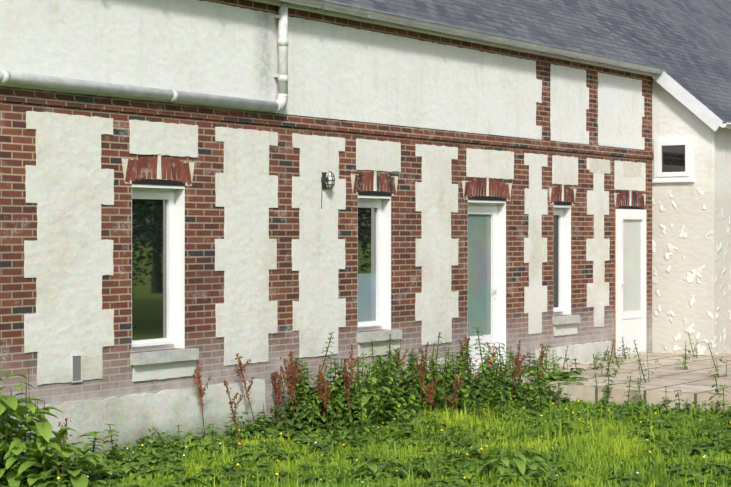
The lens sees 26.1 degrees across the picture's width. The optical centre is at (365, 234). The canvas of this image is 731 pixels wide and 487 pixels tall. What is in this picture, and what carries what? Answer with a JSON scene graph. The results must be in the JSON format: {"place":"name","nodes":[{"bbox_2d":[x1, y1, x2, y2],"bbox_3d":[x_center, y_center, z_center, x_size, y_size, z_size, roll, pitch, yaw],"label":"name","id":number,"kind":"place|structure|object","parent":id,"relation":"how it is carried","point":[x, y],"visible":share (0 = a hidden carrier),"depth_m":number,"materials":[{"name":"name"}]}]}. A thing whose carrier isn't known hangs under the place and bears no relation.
{"place":"outdoors","nodes":[
{"label":"outdoors","id":0,"kind":"place"},
{"bbox_2d":[4,410,729,486],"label":"ground","id":1,"kind":"structure","parent":0,"point":[319,458],"depth_m":13.81,"materials":[{"name":"green plant"}]},
{"bbox_2d":[0,0,653,423],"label":"wall","id":2,"kind":"structure","parent":1,"relation":"on","point":[204,232],"depth_m":16.22,"materials":[{"name":"brick"}]},
{"bbox_2d":[0,1,287,111],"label":"pipes","id":3,"kind":"object","parent":2,"relation":"attached to","point":[172,95],"visible":1,"depth_m":14.70,"materials":[{"name":"plastic"}]},
{"bbox_2d":[0,0,645,465],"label":"plaster","id":4,"kind":"object","parent":2,"relation":"attached to","point":[334,72],"visible":0.75,"depth_m":15.78,"materials":[{"name":"white paint"}]},
{"bbox_2d":[71,354,82,382],"bbox_3d":[-2.517,1.167,13.766,0.010,0.245,0.130,0,0,35],"label":"vent","id":5,"kind":"object","parent":4,"relation":"attached to","point":[76,367],"visible":0.96,"depth_m":13.77,"materials":[{"name":"paint"}]},
{"bbox_2d":[321,171,334,208],"bbox_3d":[-0.381,-0.470,16.664,0.124,0.399,0.129,0,0,35],"label":"bulkhead lamp","id":6,"kind":"object","parent":4,"relation":"attached to","point":[328,180],"visible":1,"depth_m":16.64,"materials":[{"name":"grey metal"}]},
{"bbox_2d":[121,154,645,209],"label":"arches","id":7,"kind":"structure","parent":2,"relation":"attached to","point":[159,170],"depth_m":17.66,"materials":[{"name":"brick"}]},
{"bbox_2d":[130,184,648,377],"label":"windows and doors","id":8,"kind":"structure","parent":2,"relation":"attached to","point":[158,266],"depth_m":17.75,"materials":[{"name":"white plastic"}]},
{"bbox_2d":[330,0,730,122],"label":"roof","id":9,"kind":"structure","parent":2,"relation":"on","point":[686,44],"depth_m":23.41,"materials":[{"name":"stone"}]},
{"bbox_2d":[251,0,730,131],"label":"roof fascia","id":10,"kind":"structure","parent":9,"relation":"attached to","point":[687,99],"depth_m":19.32,"materials":[{"name":"metal"}]},
{"bbox_2d":[0,327,730,486],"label":"vegetation","id":11,"kind":"object","parent":1,"relation":"on","point":[469,428],"visible":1,"depth_m":14.26,"materials":[{"name":"green plant"}]},
{"bbox_2d":[479,352,730,412],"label":"terrace","id":12,"kind":"structure","parent":1,"relation":"on","point":[695,381],"depth_m":18.63,"materials":[{"name":"beige stone"}]},
{"bbox_2d":[652,80,730,354],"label":"wall","id":13,"kind":"structure","parent":1,"relation":"on","point":[691,258],"depth_m":22.95,"materials":[{"name":"paint"}]},
{"bbox_2d":[653,136,694,182],"bbox_3d":[4.506,-1.091,23.043,0.640,0.660,0.100,0,0,35],"label":"window","id":14,"kind":"structure","parent":13,"relation":"attached to","point":[673,159],"depth_m":23.02,"materials":[{"name":"white plastic"}]}
]}

